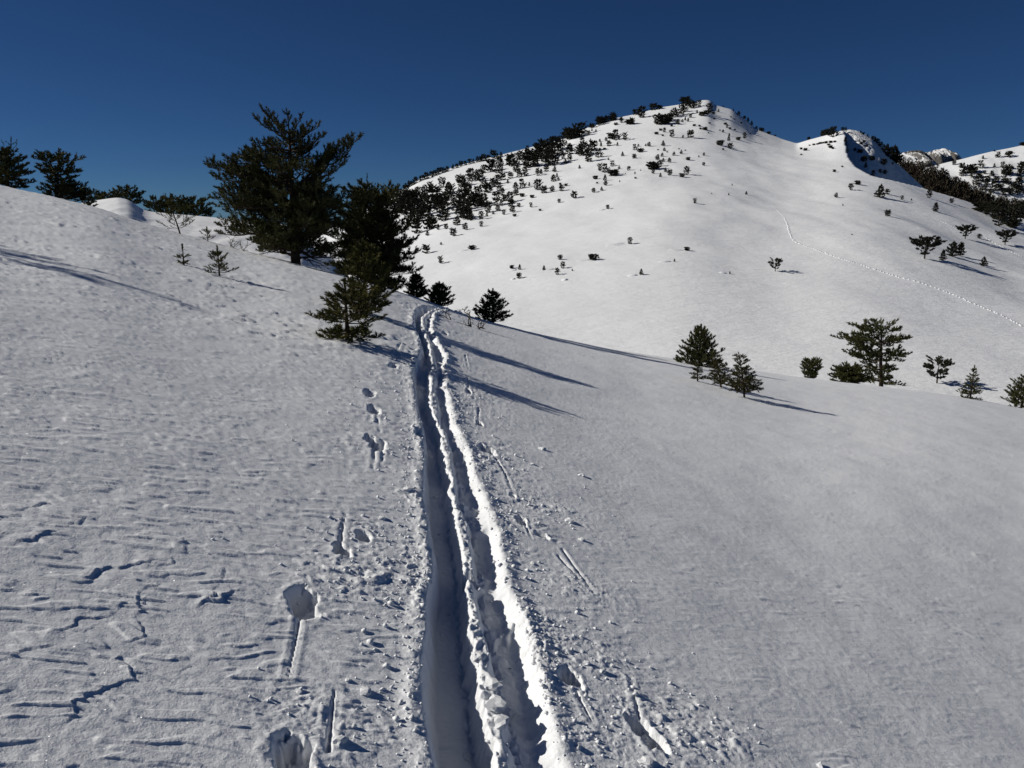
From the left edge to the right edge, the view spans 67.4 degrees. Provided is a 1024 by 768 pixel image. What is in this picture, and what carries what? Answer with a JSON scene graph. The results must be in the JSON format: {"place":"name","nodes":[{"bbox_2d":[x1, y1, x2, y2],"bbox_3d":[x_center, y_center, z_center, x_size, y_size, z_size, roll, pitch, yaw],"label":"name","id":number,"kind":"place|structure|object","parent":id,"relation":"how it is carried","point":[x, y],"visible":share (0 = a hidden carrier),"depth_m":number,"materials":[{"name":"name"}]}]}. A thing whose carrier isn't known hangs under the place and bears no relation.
{"place":"outdoors","nodes":[
{"label":"outdoors","id":0,"kind":"place"},
{"bbox_2d":[81,198,344,275],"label":"snow ridge","id":1,"kind":"structure","parent":0,"point":[126,208],"depth_m":33.39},
{"bbox_2d":[81,190,98,206],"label":"young pine","id":2,"kind":"object","parent":1,"relation":"on","point":[88,203],"visible":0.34,"depth_m":28.17,"materials":[{"name":"green plant"}]},
{"bbox_2d":[94,190,113,199],"bbox_3d":[-22.694,-10.337,42.774,1.164,0.941,1.206,-9,15,-34],"label":"pine bush","id":3,"kind":"object","parent":1,"relation":"on","point":[103,195],"visible":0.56,"depth_m":42.51,"materials":[{"name":"green plant"}]},
{"bbox_2d":[109,184,146,203],"bbox_3d":[-21.387,-10.437,42.701,1.764,1.385,1.733,4,13,18],"label":"pine bush","id":4,"kind":"object","parent":1,"relation":"on","point":[127,192],"visible":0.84,"depth_m":42.59,"materials":[{"name":"green plant"}]},
{"bbox_2d":[142,195,166,211],"bbox_3d":[-18.945,-9.390,40.888,1.595,1.417,1.360,8,15,32],"label":"pine bush","id":5,"kind":"object","parent":1,"relation":"on","point":[149,204],"visible":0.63,"depth_m":40.64,"materials":[{"name":"green plant"}]},
{"bbox_2d":[155,193,190,213],"bbox_3d":[-18.006,-9.427,40.962,1.894,1.562,1.817,0,12,0],"label":"pine bush","id":6,"kind":"object","parent":1,"relation":"on","point":[172,197],"visible":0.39,"depth_m":40.60,"materials":[{"name":"green plant"}]},
{"bbox_2d":[175,194,216,216],"bbox_3d":[-17.019,-9.335,40.961,2.061,1.591,2.349,7,14,29],"label":"pine bush","id":7,"kind":"object","parent":1,"relation":"on","point":[189,204],"visible":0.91,"depth_m":40.66,"materials":[{"name":"green plant"}]},
{"bbox_2d":[0,185,1023,767],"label":"snow slope","id":8,"kind":"structure","parent":0,"point":[828,573],"depth_m":3.83,"materials":[{"name":"snow"}]},
{"bbox_2d":[0,138,36,188],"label":"pine tree","id":9,"kind":"object","parent":8,"relation":"on","point":[8,162],"visible":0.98,"depth_m":24.06,"materials":[{"name":"green plant"}]},
{"bbox_2d":[30,147,98,202],"bbox_3d":[-14.662,-6.837,25.205,1.863,1.852,1.753,0,12,0],"label":"pine tree","id":10,"kind":"object","parent":8,"relation":"on","point":[63,188],"visible":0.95,"depth_m":25.00,"materials":[{"name":"green plant"}]},
{"bbox_2d":[155,193,198,233],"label":"pine sapling","id":11,"kind":"object","parent":8,"relation":"on","point":[168,202],"visible":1,"depth_m":20.50,"materials":[{"name":"plant"}]},
{"bbox_2d":[174,243,190,264],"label":"pine sapling","id":12,"kind":"object","parent":8,"relation":"on","point":[183,256],"visible":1,"depth_m":10.70,"materials":[{"name":"green plant"}]},
{"bbox_2d":[199,225,215,240],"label":"pine sapling","id":13,"kind":"object","parent":8,"relation":"on","point":[207,233],"visible":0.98,"depth_m":20.11,"materials":[{"name":"green plant"}]},
{"bbox_2d":[203,243,238,275],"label":"pine sapling","id":14,"kind":"object","parent":8,"relation":"on","point":[217,254],"visible":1,"depth_m":10.49,"materials":[{"name":"green plant"}]},
{"bbox_2d":[203,102,364,270],"bbox_3d":[-5.666,-4.800,18.957,3.206,4.127,3.543,-11,17,-41],"label":"pine tree","id":15,"kind":"object","parent":8,"relation":"on","point":[306,209],"visible":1,"depth_m":18.63,"materials":[{"name":"green plant"}]},
{"bbox_2d":[332,734,348,744],"bbox_3d":[-0.475,0.983,2.123,0.033,0.022,0.047,11,17,41],"label":"snow lump","id":16,"kind":"object","parent":8,"relation":"on","point":[340,739],"visible":1,"depth_m":2.11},
{"bbox_2d":[304,276,390,343],"bbox_3d":[-1.623,-0.693,7.600,0.793,0.768,0.765,-11,17,-41],"label":"young pine","id":17,"kind":"object","parent":8,"relation":"on","point":[350,333],"visible":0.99,"depth_m":7.52,"materials":[{"name":"green plant"}]},
{"bbox_2d":[360,686,371,695],"bbox_3d":[-0.450,0.944,2.364,0.034,0.022,0.046,-3,13,-14],"label":"snow lump","id":18,"kind":"object","parent":8,"relation":"on","point":[364,690],"visible":1,"depth_m":2.35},
{"bbox_2d":[341,238,401,314],"bbox_3d":[-1.900,-1.374,10.112,0.841,1.125,0.889,0,12,0],"label":"young pine","id":19,"kind":"object","parent":8,"relation":"on","point":[366,271],"visible":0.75,"depth_m":9.98,"materials":[{"name":"green plant"}]},
{"bbox_2d":[323,175,423,289],"bbox_3d":[-3.873,-4.181,21.113,2.921,3.176,2.980,0,12,0],"label":"pine tree","id":20,"kind":"object","parent":8,"relation":"on","point":[369,216],"visible":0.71,"depth_m":20.64,"materials":[{"name":"green plant"}]},
{"bbox_2d":[403,272,427,297],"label":"pine","id":21,"kind":"object","parent":8,"relation":"on","point":[418,290],"visible":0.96,"depth_m":21.80,"materials":[{"name":"green plant"}]},
{"bbox_2d":[423,281,454,305],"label":"pine","id":22,"kind":"object","parent":8,"relation":"on","point":[439,293],"visible":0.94,"depth_m":21.84,"materials":[{"name":"green plant"}]},
{"bbox_2d":[460,307,474,326],"bbox_3d":[-0.815,-1.208,13.874,0.322,0.432,0.215,2,13,10],"label":"dead branch","id":23,"kind":"object","parent":8,"relation":"on","point":[470,324],"visible":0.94,"depth_m":13.88,"materials":[{"name":"brown wood"}]},
{"bbox_2d":[470,651,486,660],"bbox_3d":[-0.121,0.979,2.763,0.061,0.028,0.044,-4,13,-16],"label":"snow lump","id":24,"kind":"object","parent":8,"relation":"on","point":[479,655],"visible":1,"depth_m":2.75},
{"bbox_2d":[208,304,761,767],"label":"snow crumbs","id":25,"kind":"object","parent":8,"relation":"on","point":[396,718],"visible":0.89,"depth_m":3.05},
{"bbox_2d":[471,288,513,322],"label":"pine","id":26,"kind":"object","parent":8,"relation":"on","point":[493,312],"visible":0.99,"depth_m":21.42,"materials":[{"name":"green plant"}]},
{"bbox_2d":[483,676,502,691],"bbox_3d":[-0.067,1.019,2.605,0.083,0.038,0.059,3,13,13],"label":"snow lump","id":27,"kind":"object","parent":8,"relation":"on","point":[493,684],"visible":0.99,"depth_m":2.59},
{"bbox_2d":[484,694,506,713],"bbox_3d":[-0.049,1.045,2.509,0.074,0.035,0.085,6,14,24],"label":"snow lump","id":28,"kind":"object","parent":8,"relation":"on","point":[496,703],"visible":1,"depth_m":2.49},
{"bbox_2d":[494,714,508,729],"bbox_3d":[-0.036,1.069,2.431,0.049,0.031,0.065,4,13,17],"label":"snow lump","id":29,"kind":"object","parent":8,"relation":"on","point":[501,721],"visible":1,"depth_m":2.42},
{"bbox_2d":[502,707,516,719],"bbox_3d":[-0.012,1.123,2.609,0.052,0.027,0.054,3,13,13],"label":"snow lump","id":30,"kind":"object","parent":8,"relation":"on","point":[509,712],"visible":0.59,"depth_m":2.60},
{"bbox_2d":[637,756,654,767],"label":"snow lump","id":31,"kind":"object","parent":8,"relation":"on","point":[647,761],"visible":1,"depth_m":2.44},
{"bbox_2d":[688,361,705,380],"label":"small pine","id":32,"kind":"object","parent":8,"relation":"on","point":[697,370],"visible":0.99,"depth_m":14.11,"materials":[{"name":"plant"}]},
{"bbox_2d":[673,323,727,367],"bbox_3d":[5.132,-1.021,21.019,1.566,1.315,1.392,10,16,38],"label":"pine","id":33,"kind":"object","parent":8,"relation":"on","point":[700,354],"visible":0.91,"depth_m":20.86,"materials":[{"name":"green plant"}]},
{"bbox_2d":[705,351,735,387],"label":"small pine","id":34,"kind":"object","parent":8,"relation":"on","point":[720,374],"visible":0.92,"depth_m":13.80,"materials":[{"name":"plant"}]},
{"bbox_2d":[720,352,763,396],"bbox_3d":[3.905,-0.105,12.934,0.762,0.926,0.729,0,12,0],"label":"pine","id":35,"kind":"object","parent":8,"relation":"on","point":[742,383],"visible":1,"depth_m":12.87,"materials":[{"name":"plant"}]},
{"bbox_2d":[799,356,823,378],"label":"pine","id":36,"kind":"object","parent":8,"relation":"on","point":[811,370],"visible":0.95,"depth_m":34.52,"materials":[{"name":"green plant"}]},
{"bbox_2d":[827,360,872,383],"bbox_3d":[16.105,-0.457,36.776,1.992,1.151,2.140,0,12,0],"label":"pine bush","id":37,"kind":"object","parent":8,"relation":"on","point":[853,374],"visible":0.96,"depth_m":36.42,"materials":[{"name":"green plant"}]},
{"bbox_2d":[829,317,913,386],"bbox_3d":[19.096,-1.616,40.754,4.033,3.994,3.634,0,12,0],"label":"pine tree","id":38,"kind":"object","parent":8,"relation":"on","point":[860,339],"visible":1,"depth_m":40.22,"materials":[{"name":"green plant"}]},
{"bbox_2d":[955,365,982,399],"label":"pine","id":39,"kind":"object","parent":8,"relation":"on","point":[968,393],"visible":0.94,"depth_m":31.70,"materials":[{"name":"green plant"}]},
{"bbox_2d":[1000,374,1023,407],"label":"pine","id":40,"kind":"object","parent":8,"relation":"on","point":[1015,393],"visible":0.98,"depth_m":32.88,"materials":[{"name":"green plant"}]},
{"bbox_2d":[0,0,1023,224],"label":"sky","id":41,"kind":"structure","parent":0,"point":[145,90],"materials":[{"name":"blue"}]},
{"bbox_2d":[317,100,1023,406],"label":"snowy hill","id":42,"kind":"structure","parent":0,"point":[794,309],"depth_m":145.36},
{"bbox_2d":[393,197,410,213],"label":"pine bush","id":43,"kind":"object","parent":42,"relation":"on","point":[400,202],"visible":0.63,"depth_m":273.88,"materials":[{"name":"green plant"}]},
{"bbox_2d":[403,206,414,219],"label":"pine tree","id":44,"kind":"object","parent":42,"relation":"on","point":[405,212],"visible":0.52,"depth_m":247.72,"materials":[{"name":"green plant"}]},
{"bbox_2d":[402,188,423,205],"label":"pine bush","id":45,"kind":"object","parent":42,"relation":"on","point":[414,193],"visible":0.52,"depth_m":277.51,"materials":[{"name":"green plant"}]},
{"bbox_2d":[407,208,418,220],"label":"pine tree","id":46,"kind":"object","parent":42,"relation":"on","point":[412,215],"visible":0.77,"depth_m":242.89,"materials":[{"name":"green plant"}]},
{"bbox_2d":[410,197,423,216],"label":"pine tree","id":47,"kind":"object","parent":42,"relation":"on","point":[415,201],"visible":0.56,"depth_m":250.30,"materials":[{"name":"green plant"}]},
{"bbox_2d":[411,220,422,232],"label":"pine bush","id":48,"kind":"object","parent":42,"relation":"on","point":[416,226],"visible":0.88,"depth_m":222.69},
{"bbox_2d":[416,193,429,205],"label":"pine tree","id":49,"kind":"object","parent":42,"relation":"on","point":[424,197],"visible":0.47,"depth_m":269.08,"materials":[{"name":"green plant"}]},
{"bbox_2d":[421,203,434,216],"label":"pine bush","id":50,"kind":"object","parent":42,"relation":"on","point":[427,209],"visible":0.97,"depth_m":245.00,"materials":[{"name":"green plant"}]},
{"bbox_2d":[422,215,437,229],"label":"pine bush","id":51,"kind":"object","parent":42,"relation":"on","point":[429,222],"visible":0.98,"depth_m":222.68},
{"bbox_2d":[426,184,440,196],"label":"pine bush","id":52,"kind":"object","parent":42,"relation":"on","point":[431,189],"visible":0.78,"depth_m":296.55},
{"bbox_2d":[431,194,446,210],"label":"pine bush","id":53,"kind":"object","parent":42,"relation":"on","point":[437,200],"visible":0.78,"depth_m":250.79,"materials":[{"name":"green plant"}]},
{"bbox_2d":[436,203,450,220],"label":"young pine","id":54,"kind":"object","parent":42,"relation":"on","point":[444,214],"visible":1,"depth_m":233.11,"materials":[{"name":"green plant"}]},
{"bbox_2d":[455,174,466,186],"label":"pine bush","id":55,"kind":"object","parent":42,"relation":"on","point":[462,179],"visible":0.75,"depth_m":302.64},
{"bbox_2d":[455,193,471,209],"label":"pine tree","id":56,"kind":"object","parent":42,"relation":"on","point":[461,197],"visible":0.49,"depth_m":242.81,"materials":[{"name":"green plant"}]},
{"bbox_2d":[459,204,471,219],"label":"pine tree","id":57,"kind":"object","parent":42,"relation":"on","point":[466,211],"visible":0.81,"depth_m":222.16,"materials":[{"name":"green plant"}]},
{"bbox_2d":[467,168,477,180],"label":"pine tree","id":58,"kind":"object","parent":42,"relation":"on","point":[471,174],"visible":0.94,"depth_m":309.42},
{"bbox_2d":[468,191,480,206],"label":"pine bush","id":59,"kind":"object","parent":42,"relation":"on","point":[473,197],"visible":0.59,"depth_m":245.09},
{"bbox_2d":[475,167,485,180],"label":"pine tree","id":60,"kind":"object","parent":42,"relation":"on","point":[480,175],"visible":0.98,"depth_m":303.75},
{"bbox_2d":[475,193,488,206],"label":"pine tree","id":61,"kind":"object","parent":42,"relation":"on","point":[482,203],"visible":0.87,"depth_m":240.28,"materials":[{"name":"green plant"}]},
{"bbox_2d":[482,182,492,192],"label":"pine bush","id":62,"kind":"object","parent":42,"relation":"on","point":[486,187],"visible":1,"depth_m":265.69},
{"bbox_2d":[484,201,492,212],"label":"pine tree","id":63,"kind":"object","parent":42,"relation":"on","point":[486,204],"visible":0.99,"depth_m":227.47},
{"bbox_2d":[484,158,496,171],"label":"pine bush","id":64,"kind":"object","parent":42,"relation":"on","point":[490,165],"visible":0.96,"depth_m":320.85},
{"bbox_2d":[492,191,505,205],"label":"pine tree","id":65,"kind":"object","parent":42,"relation":"on","point":[495,199],"visible":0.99,"depth_m":234.50,"materials":[{"name":"green plant"}]},
{"bbox_2d":[504,152,515,165],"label":"pine bush","id":66,"kind":"object","parent":42,"relation":"on","point":[510,156],"visible":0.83,"depth_m":324.10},
{"bbox_2d":[511,160,520,171],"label":"pine tree","id":67,"kind":"object","parent":42,"relation":"on","point":[516,162],"visible":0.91,"depth_m":306.98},
{"bbox_2d":[522,148,538,166],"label":"pine bush","id":68,"kind":"object","parent":42,"relation":"on","point":[527,151],"visible":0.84,"depth_m":310.66,"materials":[{"name":"green plant"}]},
{"bbox_2d":[530,153,540,166],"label":"pine tree","id":69,"kind":"object","parent":42,"relation":"on","point":[533,156],"visible":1,"depth_m":309.50,"materials":[{"name":"green plant"}]},
{"bbox_2d":[533,179,543,189],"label":"pine tree","id":70,"kind":"object","parent":42,"relation":"on","point":[536,181],"visible":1,"depth_m":246.16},
{"bbox_2d":[532,138,552,157],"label":"pine bush","id":71,"kind":"object","parent":42,"relation":"on","point":[542,145],"visible":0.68,"depth_m":329.30,"materials":[{"name":"green plant"}]},
{"bbox_2d":[543,148,557,165],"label":"pine tree","id":72,"kind":"object","parent":42,"relation":"on","point":[550,153],"visible":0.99,"depth_m":305.62,"materials":[{"name":"green plant"}]},
{"bbox_2d":[549,136,561,150],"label":"pine tree","id":73,"kind":"object","parent":42,"relation":"on","point":[553,139],"visible":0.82,"depth_m":343.64,"materials":[{"name":"green plant"}]},
{"bbox_2d":[556,135,565,148],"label":"pine tree","id":74,"kind":"object","parent":42,"relation":"on","point":[560,139],"visible":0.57,"depth_m":348.45,"materials":[{"name":"green plant"}]},
{"bbox_2d":[565,143,573,153],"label":"young pine","id":75,"kind":"object","parent":42,"relation":"on","point":[569,148],"visible":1,"depth_m":321.82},
{"bbox_2d":[560,126,582,138],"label":"pine bush","id":76,"kind":"object","parent":42,"relation":"on","point":[567,132],"visible":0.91,"depth_m":367.49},
{"bbox_2d":[571,123,584,137],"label":"pine tree","id":77,"kind":"object","parent":42,"relation":"on","point":[578,130],"visible":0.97,"depth_m":365.39,"materials":[{"name":"green plant"}]},
{"bbox_2d":[577,142,588,155],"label":"pine tree","id":78,"kind":"object","parent":42,"relation":"on","point":[584,148],"visible":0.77,"depth_m":311.21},
{"bbox_2d":[583,148,593,161],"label":"pine tree","id":79,"kind":"object","parent":42,"relation":"on","point":[589,154],"visible":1,"depth_m":296.03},
{"bbox_2d":[458,209,726,280],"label":"snow drifts","id":80,"kind":"object","parent":42,"relation":"on","point":[613,244],"visible":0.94,"depth_m":138.14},
{"bbox_2d":[587,138,597,150],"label":"pine bush","id":81,"kind":"object","parent":42,"relation":"on","point":[592,143],"visible":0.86,"depth_m":316.99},
{"bbox_2d":[606,169,619,175],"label":"pine bush","id":82,"kind":"object","parent":42,"relation":"on","point":[614,172],"visible":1,"depth_m":252.63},
{"bbox_2d":[637,105,647,117],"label":"pine tree","id":83,"kind":"object","parent":42,"relation":"on","point":[643,111],"visible":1,"depth_m":382.79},
{"bbox_2d":[645,161,661,169],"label":"pine bush","id":84,"kind":"object","parent":42,"relation":"on","point":[653,165],"visible":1,"depth_m":257.86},
{"bbox_2d":[658,114,670,123],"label":"pine bush","id":85,"kind":"object","parent":42,"relation":"on","point":[665,120],"visible":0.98,"depth_m":358.60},
{"bbox_2d":[678,95,691,103],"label":"pine bush","id":86,"kind":"object","parent":42,"relation":"on","point":[682,100],"visible":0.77,"depth_m":403.35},
{"bbox_2d":[768,257,782,270],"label":"umbrella pine","id":87,"kind":"object","parent":42,"relation":"on","point":[779,260],"visible":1,"depth_m":127.78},
{"bbox_2d":[829,126,840,136],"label":"pine tree","id":88,"kind":"object","parent":42,"relation":"on","point":[833,132],"visible":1,"depth_m":343.44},
{"bbox_2d":[874,183,885,197],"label":"young pine","id":89,"kind":"object","parent":42,"relation":"on","point":[880,192],"visible":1,"depth_m":221.22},
{"bbox_2d":[741,167,1021,325],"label":"footprint trail","id":90,"kind":"object","parent":42,"relation":"on","point":[881,271],"visible":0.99,"depth_m":132.51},
{"bbox_2d":[844,130,924,188],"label":"knoll","id":91,"kind":"structure","parent":42,"relation":"attached to","point":[897,172],"depth_m":337.50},
{"bbox_2d":[885,146,896,158],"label":"young pine","id":92,"kind":"object","parent":91,"relation":"on","point":[892,153],"visible":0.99,"depth_m":348.64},
{"bbox_2d":[892,144,902,161],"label":"young pine","id":93,"kind":"object","parent":91,"relation":"on","point":[896,148],"visible":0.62,"depth_m":352.35,"materials":[{"name":"green plant"}]},
{"bbox_2d":[908,235,947,258],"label":"umbrella pine","id":94,"kind":"object","parent":42,"relation":"on","point":[926,241],"visible":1,"depth_m":143.10,"materials":[{"name":"green plant"}]},
{"bbox_2d":[922,355,954,382],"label":"umbrella pine","id":95,"kind":"object","parent":42,"relation":"on","point":[940,361],"visible":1,"depth_m":75.10,"materials":[{"name":"green plant"}]},
{"bbox_2d":[945,241,961,256],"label":"young pine","id":96,"kind":"object","parent":42,"relation":"on","point":[953,249],"visible":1,"depth_m":155.38,"materials":[{"name":"green plant"}]},
{"bbox_2d":[957,241,966,255],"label":"young pine","id":97,"kind":"object","parent":42,"relation":"on","point":[962,245],"visible":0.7,"depth_m":160.49,"materials":[{"name":"green plant"}]},
{"bbox_2d":[955,224,978,238],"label":"umbrella pine","id":98,"kind":"object","parent":42,"relation":"on","point":[965,228],"visible":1,"depth_m":189.32,"materials":[{"name":"green plant"}]},
{"bbox_2d":[971,201,988,211],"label":"pine bush","id":99,"kind":"object","parent":42,"relation":"on","point":[979,207],"visible":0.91,"depth_m":246.24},
{"bbox_2d":[982,201,992,214],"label":"pine tree","id":100,"kind":"object","parent":42,"relation":"on","point":[987,208],"visible":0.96,"depth_m":243.51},
{"bbox_2d":[989,203,1001,217],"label":"pine tree","id":101,"kind":"object","parent":42,"relation":"on","point":[991,208],"visible":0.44,"depth_m":241.30,"materials":[{"name":"green plant"}]},
{"bbox_2d":[991,205,1011,225],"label":"pine tree","id":102,"kind":"object","parent":42,"relation":"on","point":[997,211],"visible":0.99,"depth_m":228.95,"materials":[{"name":"green plant"}]},
{"bbox_2d":[995,229,1018,244],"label":"umbrella pine","id":103,"kind":"object","parent":42,"relation":"on","point":[1003,234],"visible":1,"depth_m":193.05,"materials":[{"name":"green plant"}]},
{"bbox_2d":[1000,205,1021,224],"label":"pine tree","id":104,"kind":"object","parent":42,"relation":"on","point":[1015,211],"visible":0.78,"depth_m":235.84,"materials":[{"name":"green plant"}]},
{"bbox_2d":[1006,219,1022,227],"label":"pine bush","id":105,"kind":"object","parent":42,"relation":"on","point":[1014,224],"visible":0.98,"depth_m":234.79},
{"bbox_2d":[1011,204,1023,220],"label":"pine tree","id":106,"kind":"object","parent":42,"relation":"on","point":[1020,209],"visible":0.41,"depth_m":250.13,"materials":[{"name":"green plant"}]},
{"bbox_2d":[901,150,936,167],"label":"rock summit","id":107,"kind":"structure","parent":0,"point":[918,156],"depth_m":812.14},
{"bbox_2d":[926,148,961,163],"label":"rock summit","id":108,"kind":"structure","parent":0,"point":[941,156],"depth_m":1060.79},
{"bbox_2d":[925,145,1023,202],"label":"snowy hillside","id":109,"kind":"structure","parent":0,"point":[990,159],"depth_m":514.43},
{"bbox_2d":[1001,164,1012,174],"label":"pine tree","id":110,"kind":"object","parent":109,"relation":"on","point":[1009,170],"visible":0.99,"depth_m":496.83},
{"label":"ravine","id":111,"kind":"structure","parent":0,"visible":0},
{"bbox_2d":[895,157,1023,218],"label":"forest","id":112,"kind":"object","parent":111,"relation":"on","point":[934,179],"visible":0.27,"depth_m":395.27,"materials":[{"name":"needle"},{"name":"bark"}]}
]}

